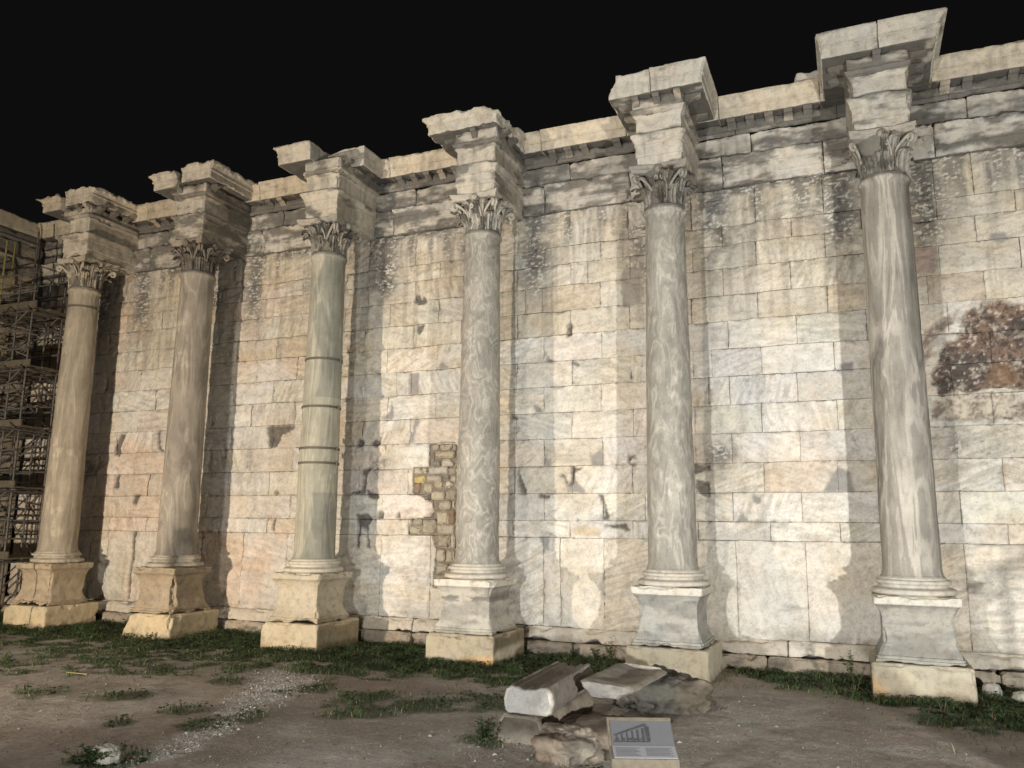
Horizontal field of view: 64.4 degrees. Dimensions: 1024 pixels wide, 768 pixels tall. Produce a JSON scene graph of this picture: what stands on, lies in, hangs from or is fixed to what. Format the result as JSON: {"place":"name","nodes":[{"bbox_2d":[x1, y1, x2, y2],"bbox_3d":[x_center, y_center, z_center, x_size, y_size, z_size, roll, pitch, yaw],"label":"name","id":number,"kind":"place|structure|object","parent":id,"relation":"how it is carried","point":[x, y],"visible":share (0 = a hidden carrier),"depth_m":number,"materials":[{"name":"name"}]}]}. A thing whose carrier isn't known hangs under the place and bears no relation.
{"place":"outdoors","nodes":[
{"label":"outdoors","id":0,"kind":"place"},
{"bbox_2d":[0,646,1022,767],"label":"gravel","id":1,"kind":"structure","parent":0,"point":[169,752],"depth_m":10.77,"materials":[{"name":"grey gravel"}]},
{"bbox_2d":[0,530,1023,767],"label":"ground","id":2,"kind":"structure","parent":0,"point":[754,750],"depth_m":10.93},
{"bbox_2d":[0,209,45,604],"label":"gateway side wall","id":3,"kind":"structure","parent":2,"relation":"on","point":[21,232],"depth_m":24.02,"materials":[{"name":"stone"}]},
{"bbox_2d":[0,231,67,602],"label":"scaffolding","id":4,"kind":"object","parent":2,"relation":"on","point":[30,315],"visible":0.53,"depth_m":22.26,"materials":[{"name":"grey metal"}]},
{"bbox_2d":[3,186,139,629],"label":"column","id":5,"kind":"structure","parent":2,"relation":"on","point":[100,238],"depth_m":21.50,"materials":[{"name":"stone"}]},
{"bbox_2d":[67,671,88,674],"bbox_3d":[-7.525,5.011,14.097,0.480,0.012,0.050,-3,-11,22],"label":"yellow strip","id":6,"kind":"object","parent":2,"relation":"on","point":[78,673],"visible":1,"depth_m":14.06,"materials":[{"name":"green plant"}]},
{"bbox_2d":[62,742,112,765],"bbox_3d":[-4.663,4.079,8.907,0.499,0.190,0.502,8,-13,-38],"label":"weed plant","id":7,"kind":"object","parent":2,"relation":"on","point":[88,757],"visible":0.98,"depth_m":8.89,"materials":[{"name":"green plant"}]},
{"bbox_2d":[92,743,123,764],"bbox_3d":[-4.487,4.151,9.054,0.357,0.257,0.273,-3,-11,22],"label":"white rock","id":8,"kind":"object","parent":2,"relation":"on","point":[117,752],"visible":0.73,"depth_m":8.96,"materials":[{"name":"white stone"}]},
{"bbox_2d":[122,159,254,640],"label":"column","id":9,"kind":"structure","parent":2,"relation":"on","point":[211,219],"depth_m":19.98,"materials":[{"name":"stone"}]},
{"bbox_2d":[260,140,381,651],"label":"column","id":10,"kind":"structure","parent":2,"relation":"on","point":[340,197],"depth_m":18.39,"materials":[{"name":"stone"}]},
{"bbox_2d":[422,106,527,666],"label":"column","id":11,"kind":"structure","parent":2,"relation":"on","point":[483,146],"depth_m":16.86,"materials":[{"name":"stone"}]},
{"bbox_2d":[474,715,500,742],"bbox_3d":[-0.331,4.246,9.953,0.390,0.308,0.442,-3,-11,22],"label":"weed plant","id":12,"kind":"object","parent":2,"relation":"on","point":[486,731],"visible":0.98,"depth_m":9.91,"materials":[{"name":"green plant"}]},
{"bbox_2d":[0,40,1023,689],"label":"marble wall","id":13,"kind":"structure","parent":2,"relation":"on","point":[786,502],"depth_m":17.30,"materials":[{"name":"beige stone"}]},
{"bbox_2d":[794,70,817,82],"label":"loose stone block","id":14,"kind":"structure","parent":13,"relation":"on","point":[805,76],"depth_m":16.62,"materials":[{"name":"stone"}]},
{"bbox_2d":[0,612,1023,767],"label":"grass","id":15,"kind":"structure","parent":2,"relation":"on","point":[1003,710],"depth_m":14.79,"materials":[{"name":"green plant"}]},
{"bbox_2d":[497,690,592,744],"bbox_3d":[0.489,4.431,10.909,0.675,0.396,2.184,-3,-11,22],"label":"support block","id":16,"kind":"object","parent":2,"relation":"on","point":[516,728],"depth_m":9.99,"materials":[{"name":"grey stone"}]},
{"bbox_2d":[504,661,593,716],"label":"grooved beam","id":17,"kind":"structure","parent":16,"relation":"on","point":[548,690],"depth_m":10.14,"materials":[{"name":"stone"}]},
{"bbox_2d":[531,721,603,766],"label":"tan rock","id":18,"kind":"object","parent":2,"relation":"on","point":[574,744],"visible":0.97,"depth_m":9.10,"materials":[{"name":"beige stone"}]},
{"bbox_2d":[558,714,617,749],"bbox_3d":[1.014,4.440,10.296,1.220,0.376,1.228,-3,-11,22],"label":"rubble","id":19,"kind":"object","parent":2,"relation":"on","point":[596,723],"visible":0.27,"depth_m":10.23,"materials":[{"name":"stone"}]},
{"bbox_2d":[590,647,599,660],"bbox_3d":[1.622,5.356,16.187,0.261,0.302,0.186,8,-12,-37],"label":"weed plant","id":20,"kind":"object","parent":2,"relation":"on","point":[593,652],"visible":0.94,"depth_m":16.17,"materials":[{"name":"green plant"}]},
{"bbox_2d":[604,635,615,660],"bbox_3d":[1.918,5.238,16.081,0.235,0.506,0.380,-3,-11,22],"label":"weed plant","id":21,"kind":"object","parent":2,"relation":"on","point":[609,651],"visible":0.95,"depth_m":16.04,"materials":[{"name":"green plant"}]},
{"bbox_2d":[606,717,679,767],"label":"information panel","id":22,"kind":"object","parent":2,"relation":"on","point":[634,742],"visible":1,"depth_m":7.69,"materials":[{"name":"grey metal"}]},
{"bbox_2d":[612,664,713,714],"bbox_3d":[2.268,4.760,12.145,1.521,0.984,1.314,-3,-11,22],"label":"rough boulder","id":23,"kind":"object","parent":2,"relation":"on","point":[672,691],"visible":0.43,"depth_m":11.68,"materials":[{"name":"grey stone"}]},
{"bbox_2d":[580,663,666,699],"bbox_3d":[1.545,4.050,11.085,0.760,0.231,1.490,-5,-11,28],"label":"moulded slab","id":24,"kind":"object","parent":23,"relation":"on","point":[617,681],"depth_m":10.88,"materials":[{"name":"stone"}]},
{"bbox_2d":[609,56,722,682],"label":"column","id":25,"kind":"structure","parent":2,"relation":"on","point":[662,111],"depth_m":15.41,"materials":[{"name":"stone"}]},
{"bbox_2d":[840,650,866,692],"bbox_3d":[5.581,4.696,13.273,0.369,0.681,0.270,3,-10,-12],"label":"weed plant","id":26,"kind":"object","parent":2,"relation":"on","point":[850,669],"visible":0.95,"depth_m":13.26,"materials":[{"name":"green plant"}]},
{"bbox_2d":[815,7,977,705],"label":"column","id":27,"kind":"structure","parent":2,"relation":"on","point":[870,72],"depth_m":13.91,"materials":[{"name":"stone"}]},
{"bbox_2d":[982,682,1002,696],"bbox_3d":[7.717,4.974,13.056,0.310,0.347,0.243,8,-12,-36],"label":"stone","id":28,"kind":"object","parent":2,"relation":"on","point":[989,687],"visible":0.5,"depth_m":13.00,"materials":[{"name":"grey stone"}]},
{"bbox_2d":[1011,691,1023,702],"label":"stone","id":29,"kind":"object","parent":2,"relation":"on","point":[1018,696],"visible":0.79,"depth_m":12.69,"materials":[{"name":"white stone"}]},
{"bbox_2d":[0,0,1023,529],"label":"sky","id":30,"kind":"structure","parent":0,"point":[109,95],"materials":[{"name":"black"}]}
]}

